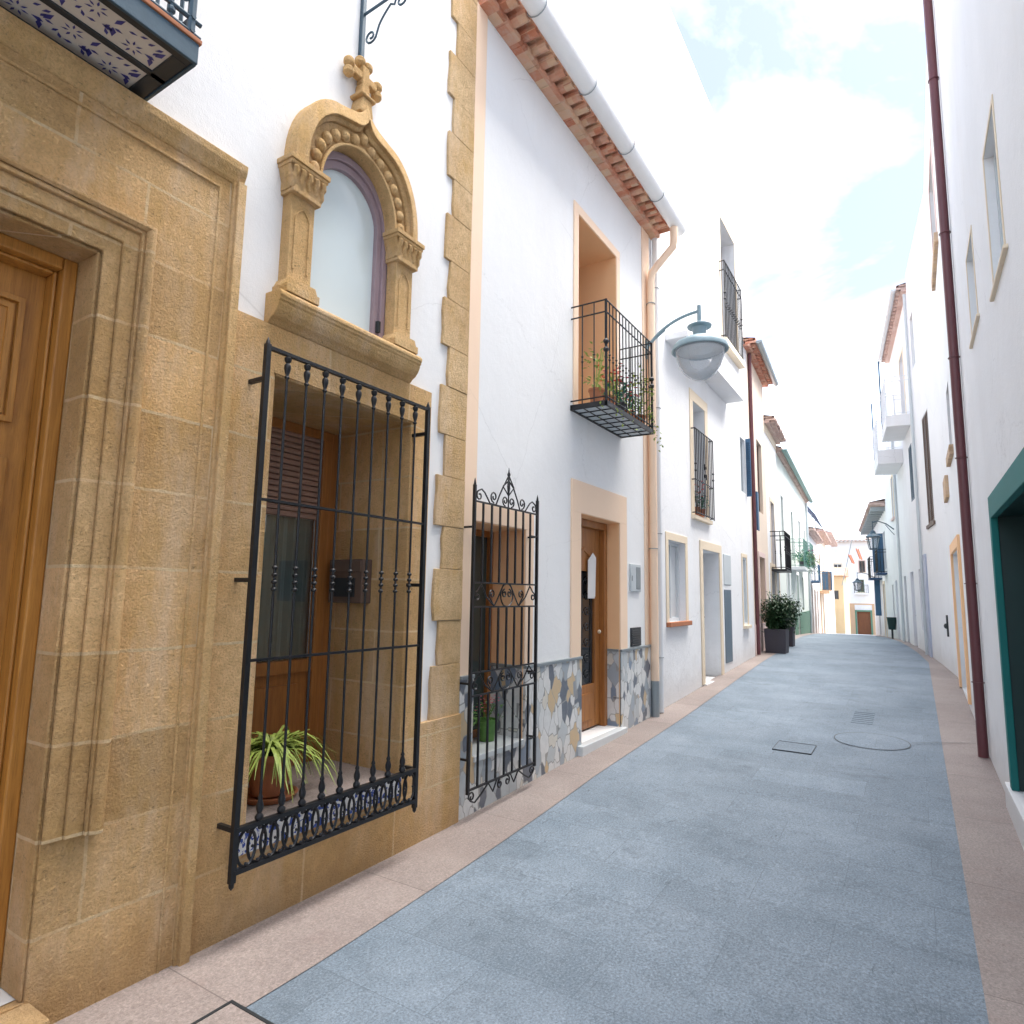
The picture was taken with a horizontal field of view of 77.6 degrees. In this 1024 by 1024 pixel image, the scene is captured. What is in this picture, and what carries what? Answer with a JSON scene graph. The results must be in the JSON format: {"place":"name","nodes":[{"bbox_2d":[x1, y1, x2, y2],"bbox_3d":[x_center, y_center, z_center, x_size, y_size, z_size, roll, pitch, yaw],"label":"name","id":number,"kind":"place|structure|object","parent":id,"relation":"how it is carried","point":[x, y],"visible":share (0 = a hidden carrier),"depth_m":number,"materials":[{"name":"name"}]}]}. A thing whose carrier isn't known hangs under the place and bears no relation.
{"place":"outdoors","nodes":[
{"label":"outdoors","id":0,"kind":"place"},
{"bbox_2d":[54,633,838,1023],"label":"pavement","id":1,"kind":"structure","parent":0,"point":[248,965],"depth_m":3.07,"materials":[{"name":"beige concrete"}]},
{"bbox_2d":[760,590,799,653],"bbox_3d":[5.543,2.264,13.213,0.837,1.272,0.829,-4,-9,32],"label":"planter","id":2,"kind":"object","parent":1,"relation":"on","point":[776,634],"visible":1,"depth_m":13.07,"materials":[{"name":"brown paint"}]},
{"bbox_2d":[473,706,480,727],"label":"flower pot","id":3,"kind":"object","parent":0,"point":[475,718],"visible":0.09,"depth_m":4.73,"materials":[{"name":"ceramic"}]},
{"bbox_2d":[246,633,988,1023],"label":"road","id":4,"kind":"structure","parent":0,"point":[716,859],"depth_m":3.29,"materials":[{"name":"grey asphalt"}]},
{"bbox_2d":[191,1000,273,1023],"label":"access cover","id":5,"kind":"object","parent":4,"relation":"on","point":[232,1012],"visible":1,"depth_m":2.30,"materials":[{"name":"stone"}]},
{"bbox_2d":[778,593,805,646],"bbox_3d":[6.270,2.459,14.631,0.738,1.204,0.859,1,-7,-3],"label":"planter","id":6,"kind":"object","parent":4,"relation":"on","point":[792,632],"visible":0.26,"depth_m":14.46,"materials":[{"name":"brown paint"}]},
{"bbox_2d":[772,740,815,754],"bbox_3d":[2.698,2.254,6.083,0.340,0.031,0.360,-4,-9,32],"label":"access cover","id":7,"kind":"object","parent":4,"relation":"on","point":[794,747],"visible":1,"depth_m":6.07,"materials":[{"name":"metal"}]},
{"bbox_2d":[851,712,874,724],"bbox_3d":[4.035,2.369,7.316,0.210,0.042,0.616,-4,-9,32],"label":"drain grate","id":8,"kind":"object","parent":4,"relation":"on","point":[863,719],"visible":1,"depth_m":7.28,"materials":[{"name":"grey metal"}]},
{"bbox_2d":[834,732,910,749],"bbox_3d":[3.571,2.271,6.327,0.670,0.027,0.670,-4,-9,32],"label":"manhole cover","id":9,"kind":"object","parent":4,"relation":"on","point":[872,741],"visible":1,"depth_m":6.30,"materials":[{"name":"metal"}]},
{"bbox_2d":[667,0,926,541],"label":"sky","id":10,"kind":"structure","parent":0,"point":[818,107],"materials":[{"name":"white"}]},
{"bbox_2d":[842,540,861,584],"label":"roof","id":11,"kind":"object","parent":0,"point":[859,556],"visible":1,"depth_m":50.16,"materials":[{"name":"orange tile"}]},
{"bbox_2d":[873,635,1023,1023],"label":"pavement","id":12,"kind":"structure","parent":0,"point":[991,852],"depth_m":3.76,"materials":[{"name":"beige concrete"}]},
{"bbox_2d":[886,617,895,638],"bbox_3d":[11.576,3.545,19.397,0.273,0.670,0.280,-4,-9,32],"label":"litter bin","id":13,"kind":"object","parent":12,"relation":"on","point":[891,621],"visible":0.93,"depth_m":19.33,"materials":[{"name":"metal"}]},
{"bbox_3d":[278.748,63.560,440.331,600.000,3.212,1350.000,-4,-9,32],"label":"ground","id":14,"kind":"structure","parent":0,"visible":0},
{"bbox_2d":[0,0,477,1023],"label":"stone front house","id":15,"kind":"structure","parent":14,"relation":"on","point":[234,284],"depth_m":2.88,"materials":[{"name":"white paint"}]},
{"bbox_2d":[0,261,45,675],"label":"door","id":16,"kind":"structure","parent":15,"relation":"in","point":[22,292],"depth_m":2.47,"materials":[{"name":"brown wood"}]},
{"bbox_2d":[247,725,338,804],"bbox_3d":[-1.272,1.326,3.350,0.820,0.342,0.776,-4,-9,32],"label":"spider plant","id":17,"kind":"object","parent":15,"relation":"on","point":[273,762],"visible":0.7,"depth_m":3.27,"materials":[{"name":"green plant"}]},
{"bbox_2d":[248,417,338,777],"bbox_3d":[-1.814,0.497,4.057,0.785,2.149,1.030,-4,-9,32],"label":"window","id":18,"kind":"structure","parent":15,"relation":"in","point":[278,678],"depth_m":4.10,"materials":[{"name":"orange wood"}]},
{"bbox_2d":[310,151,386,337],"bbox_3d":[-0.996,-1.578,3.769,0.095,1.070,0.650,-4,-9,32],"label":"arch window","id":19,"kind":"structure","parent":15,"relation":"in","point":[349,267],"depth_m":3.82,"materials":[{"name":"glass"}]},
{"bbox_2d":[328,559,371,602],"bbox_3d":[-1.057,0.450,4.143,0.300,0.280,0.097,-4,-9,32],"label":"letter box","id":20,"kind":"object","parent":15,"relation":"attached to","point":[340,586],"visible":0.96,"depth_m":4.09,"materials":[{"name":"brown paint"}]},
{"bbox_2d":[358,0,405,56],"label":"iron bracket","id":21,"kind":"object","parent":15,"relation":"attached to","point":[364,12],"visible":0.89,"depth_m":3.88,"materials":[{"name":"metal"}]},
{"bbox_2d":[458,0,688,820],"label":"peach trim house","id":22,"kind":"structure","parent":14,"relation":"on","point":[573,211],"depth_m":5.74,"materials":[{"name":"white paint"}]},
{"bbox_2d":[473,529,493,737],"bbox_3d":[-0.374,0.950,5.032,0.065,1.649,0.696,-4,-9,32],"label":"window","id":23,"kind":"structure","parent":22,"relation":"in","point":[482,601],"depth_m":5.24,"materials":[{"name":"orange wood"}]},
{"bbox_2d":[473,695,502,741],"bbox_3d":[-0.195,1.600,4.966,0.288,0.346,0.269,2,-7,-11],"label":"flower pot","id":24,"kind":"object","parent":22,"relation":"on","point":[483,729],"visible":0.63,"depth_m":4.90,"materials":[{"name":"green plant"}]},
{"bbox_2d":[581,518,606,729],"bbox_3d":[0.731,1.147,6.523,0.120,2.140,0.938,-4,-9,32],"label":"door","id":25,"kind":"structure","parent":22,"relation":"in","point":[593,534],"depth_m":6.73,"materials":[{"name":"orange wood"}]},
{"bbox_2d":[588,553,595,597],"bbox_3d":[0.841,0.666,6.697,0.017,0.480,0.190,-4,-9,32],"label":"paper notice","id":26,"kind":"object","parent":25,"relation":"attached to","point":[591,574],"visible":1,"depth_m":6.69,"materials":[{"name":"white paper"}]},
{"bbox_2d":[583,341,623,426],"bbox_3d":[0.837,-1.220,6.092,0.341,0.856,0.422,6,-9,-35],"label":"flower pot","id":27,"kind":"object","parent":22,"relation":"on","point":[599,391],"visible":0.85,"depth_m":6.07,"materials":[{"name":"ceramic"}]},
{"bbox_2d":[589,363,637,429],"bbox_3d":[0.987,-1.127,6.323,0.472,0.694,0.354,-4,-9,32],"label":"flower pot","id":28,"kind":"object","parent":22,"relation":"on","point":[618,390],"visible":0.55,"depth_m":6.30,"materials":[{"name":"ceramic"}]},
{"bbox_2d":[602,369,641,419],"bbox_3d":[1.080,-1.136,6.556,0.382,0.639,0.427,6,-9,-32],"label":"flower pot","id":29,"kind":"object","parent":22,"relation":"on","point":[631,397],"visible":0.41,"depth_m":6.51,"materials":[{"name":"plant"}]},
{"bbox_2d":[617,387,642,416],"bbox_3d":[1.214,-1.118,6.766,0.333,0.369,0.372,-4,-9,32],"label":"flower pot","id":30,"kind":"object","parent":22,"relation":"on","point":[633,403],"visible":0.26,"depth_m":6.72,"materials":[{"name":"ceramic"}]},
{"bbox_2d":[629,564,640,591],"bbox_3d":[1.408,0.753,7.261,0.032,0.310,0.300,-4,-9,32],"label":"meter box","id":31,"kind":"object","parent":22,"relation":"attached to","point":[634,577],"visible":1,"depth_m":7.23,"materials":[{"name":"grey paint"}]},
{"bbox_2d":[630,627,640,646],"bbox_3d":[1.400,1.407,7.188,0.026,0.205,0.300,-4,-9,32],"label":"wall vent","id":32,"kind":"object","parent":22,"relation":"attached to","point":[635,636],"depth_m":7.16,"materials":[{"name":"metal"}]},
{"bbox_2d":[627,365,663,451],"bbox_3d":[1.427,-1.149,6.943,0.433,0.980,0.370,-4,-9,32],"label":"flower pot","id":33,"kind":"object","parent":22,"relation":"on","point":[649,407],"visible":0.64,"depth_m":6.90,"materials":[{"name":"ceramic"}]},
{"bbox_2d":[645,305,728,380],"bbox_3d":[2.171,-2.012,7.751,0.952,0.935,0.659,-11,-14,58],"label":"wall lamp","id":34,"kind":"object","parent":22,"relation":"attached to","point":[699,344],"visible":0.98,"depth_m":7.65,"materials":[{"name":"grey metal"}]},
{"bbox_2d":[547,0,754,712],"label":"tall white house","id":35,"kind":"structure","parent":14,"relation":"on","point":[635,57],"depth_m":9.62,"materials":[{"name":"paint"}]},
{"bbox_2d":[669,542,679,620],"bbox_3d":[2.128,0.940,8.633,0.058,1.070,0.730,-4,-9,32],"label":"window","id":36,"kind":"structure","parent":35,"relation":"in","point":[674,604],"depth_m":8.83,"materials":[{"name":"white glass"}]},
{"bbox_2d":[694,484,704,514],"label":"flower pot","id":37,"kind":"object","parent":35,"relation":"on","point":[698,501],"visible":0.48,"depth_m":9.54,"materials":[{"name":"ceramic"}]},
{"bbox_2d":[695,487,709,516],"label":"flower pot","id":38,"kind":"object","parent":35,"relation":"on","point":[702,506],"visible":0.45,"depth_m":9.78,"materials":[{"name":"ceramic"}]},
{"bbox_2d":[721,263,722,322],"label":"window","id":39,"kind":"structure","parent":35,"relation":"in","point":[721,263],"depth_m":12.74,"materials":[{"name":"white paint"}]},
{"bbox_2d":[723,554,730,584],"bbox_3d":[3.673,0.990,10.912,0.042,0.520,0.490,-4,-9,32],"label":"cabinet door","id":40,"kind":"structure","parent":35,"relation":"in","point":[726,558],"depth_m":10.86,"materials":[{"name":"grey paint"}]},
{"bbox_2d":[724,590,732,662],"bbox_3d":[3.649,1.925,10.781,0.040,1.210,0.460,-4,-9,32],"label":"cabinet door","id":41,"kind":"structure","parent":35,"relation":"in","point":[727,593],"depth_m":10.75,"materials":[{"name":"grey metal"}]},
{"bbox_2d":[740,440,743,491],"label":"window","id":42,"kind":"structure","parent":35,"relation":"in","point":[741,450],"depth_m":12.57,"materials":[{"name":"grey glass"}]},
{"bbox_2d":[743,558,747,624],"bbox_3d":[4.351,1.492,11.993,0.055,1.260,0.340,-4,-9,32],"label":"window","id":43,"kind":"structure","parent":35,"relation":"in","point":[744,559],"depth_m":12.09,"materials":[{"name":"grey paint"}]},
{"bbox_2d":[743,337,778,655],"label":"pink house","id":44,"kind":"structure","parent":14,"relation":"on","point":[760,373],"depth_m":13.80,"materials":[{"name":"beige paint"}]},
{"bbox_2d":[756,444,759,511],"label":"window","id":45,"kind":"structure","parent":44,"relation":"in","point":[756,444],"depth_m":14.56,"materials":[{"name":"brown paint"}]},
{"bbox_2d":[763,415,791,602],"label":"beige eave house","id":46,"kind":"structure","parent":14,"relation":"on","point":[774,436],"depth_m":15.90,"materials":[{"name":"white paint"}]},
{"bbox_2d":[776,446,814,634],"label":"green gutter house","id":47,"kind":"structure","parent":14,"relation":"on","point":[794,498],"depth_m":20.78,"materials":[{"name":"paint"}]},
{"bbox_2d":[791,549,812,573],"bbox_3d":[9.020,1.538,19.802,0.680,0.777,0.665,-4,-9,32],"label":"flower pot","id":48,"kind":"object","parent":47,"relation":"attached to","point":[801,561],"visible":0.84,"depth_m":19.73,"materials":[{"name":"teal plant"}]},
{"bbox_2d":[793,548,815,573],"bbox_3d":[9.406,1.583,20.526,0.728,0.843,0.718,-4,-9,32],"label":"flower pot","id":49,"kind":"object","parent":47,"relation":"attached to","point":[802,558],"visible":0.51,"depth_m":20.43,"materials":[{"name":"green plant"}]},
{"bbox_2d":[801,551,821,573],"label":"flower pot","id":50,"kind":"object","parent":47,"relation":"attached to","point":[814,561],"visible":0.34,"depth_m":22.93,"materials":[{"name":"green plant"}]},
{"bbox_2d":[808,550,817,573],"bbox_3d":[10.426,1.736,22.349,0.700,0.899,0.654,3,-7,-13],"label":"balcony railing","id":51,"kind":"object","parent":47,"relation":"attached to","point":[812,563],"visible":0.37,"depth_m":22.25,"materials":[{"name":"green metal"}]},
{"bbox_2d":[808,507,822,632],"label":"blue awning house","id":52,"kind":"structure","parent":14,"relation":"on","point":[815,538],"depth_m":28.69,"materials":[{"name":"white paint"}]},
{"bbox_2d":[813,527,832,633],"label":"cream balcony house","id":53,"kind":"structure","parent":14,"relation":"on","point":[825,587],"depth_m":34.66,"materials":[{"name":"paint"}]},
{"bbox_2d":[825,531,837,633],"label":"tall cream house","id":54,"kind":"structure","parent":14,"relation":"on","point":[831,602],"depth_m":44.02,"materials":[{"name":"white paint"}]},
{"bbox_2d":[833,567,850,633],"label":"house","id":55,"kind":"structure","parent":14,"relation":"on","point":[842,608],"depth_m":51.58,"materials":[{"name":"yellow paint"}]},
{"bbox_2d":[834,590,838,598],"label":"window","id":56,"kind":"structure","parent":55,"relation":"in","point":[836,592],"depth_m":51.61,"materials":[{"name":"grey glass"}]},
{"bbox_2d":[832,535,875,634],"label":"end house","id":57,"kind":"structure","parent":14,"relation":"on","point":[862,612],"depth_m":61.31,"materials":[{"name":"white paint"}]},
{"bbox_2d":[857,580,864,591],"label":"window","id":58,"kind":"structure","parent":57,"relation":"in","point":[862,588],"depth_m":61.24,"materials":[{"name":"green paint"}]},
{"bbox_2d":[859,561,864,571],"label":"window","id":59,"kind":"structure","parent":57,"relation":"in","point":[861,563],"depth_m":61.43,"materials":[{"name":"brown paint"}]},
{"bbox_2d":[857,612,871,634],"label":"door","id":60,"kind":"structure","parent":57,"relation":"in","point":[863,618],"depth_m":60.91,"materials":[{"name":"red wood"}]},
{"bbox_2d":[858,499,891,636],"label":"building","id":61,"kind":"structure","parent":14,"relation":"on","point":[875,511],"depth_m":23.02,"materials":[{"name":"white paint"}]},
{"bbox_2d":[852,572,866,590],"bbox_3d":[15.527,3.072,28.146,0.886,0.824,0.404,0,-7,11],"label":"lantern","id":62,"kind":"object","parent":61,"relation":"attached to","point":[857,580],"visible":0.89,"depth_m":28.11,"materials":[{"name":"grey metal"}]},
{"bbox_2d":[883,441,905,640],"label":"house","id":63,"kind":"structure","parent":14,"relation":"on","point":[894,554],"depth_m":18.99,"materials":[{"name":"white paint"}]},
{"bbox_2d":[865,520,893,549],"bbox_3d":[10.907,0.688,18.936,0.748,0.870,0.421,0,-7,10],"label":"lantern","id":64,"kind":"object","parent":63,"relation":"attached to","point":[872,534],"visible":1,"depth_m":18.88,"materials":[{"name":"grey metal"}]},
{"bbox_2d":[871,282,928,654],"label":"white balcony house","id":65,"kind":"structure","parent":14,"relation":"on","point":[899,460],"depth_m":15.10,"materials":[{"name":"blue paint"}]},
{"bbox_2d":[908,444,914,500],"bbox_3d":[8.949,-0.877,14.238,0.048,1.240,0.600,-3,-8,26],"label":"window","id":66,"kind":"structure","parent":65,"relation":"in","point":[910,447],"depth_m":14.24,"materials":[{"name":"grey"}]},
{"bbox_2d":[905,61,974,718],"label":"brown shutter house","id":67,"kind":"structure","parent":14,"relation":"on","point":[944,575],"depth_m":10.70,"materials":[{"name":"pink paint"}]},
{"bbox_2d":[912,320,914,360],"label":"window","id":68,"kind":"structure","parent":67,"relation":"in","point":[912,320],"depth_m":13.35,"materials":[{"name":"grey paint"}]},
{"bbox_2d":[922,554,932,656],"bbox_3d":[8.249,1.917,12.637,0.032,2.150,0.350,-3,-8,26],"label":"door","id":69,"kind":"structure","parent":67,"relation":"in","point":[926,589],"depth_m":12.57,"materials":[{"name":"grey paint"}]},
{"bbox_2d":[922,411,934,522],"bbox_3d":[7.795,-0.817,11.895,0.048,2.070,0.830,-3,-8,26],"label":"window","id":70,"kind":"structure","parent":67,"relation":"in","point":[928,474],"depth_m":11.96,"materials":[{"name":"brown paint"}]},
{"bbox_2d":[944,615,948,636],"bbox_3d":[7.183,1.882,10.535,0.065,0.350,0.062,0,-7,10],"label":"door knocker","id":71,"kind":"object","parent":67,"relation":"attached to","point":[946,625],"depth_m":10.51,"materials":[{"name":"metal"}]},
{"bbox_2d":[923,0,1023,849],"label":"green door house","id":72,"kind":"structure","parent":14,"relation":"on","point":[975,55],"depth_m":4.45,"materials":[{"name":"paint"}]},
{"bbox_2d":[993,149,1003,249],"bbox_3d":[2.792,-1.765,3.582,0.048,0.860,0.530,-4,-9,32],"label":"window","id":73,"kind":"structure","parent":72,"relation":"in","point":[994,156],"depth_m":3.80,"materials":[{"name":"grey paint"}]}
]}

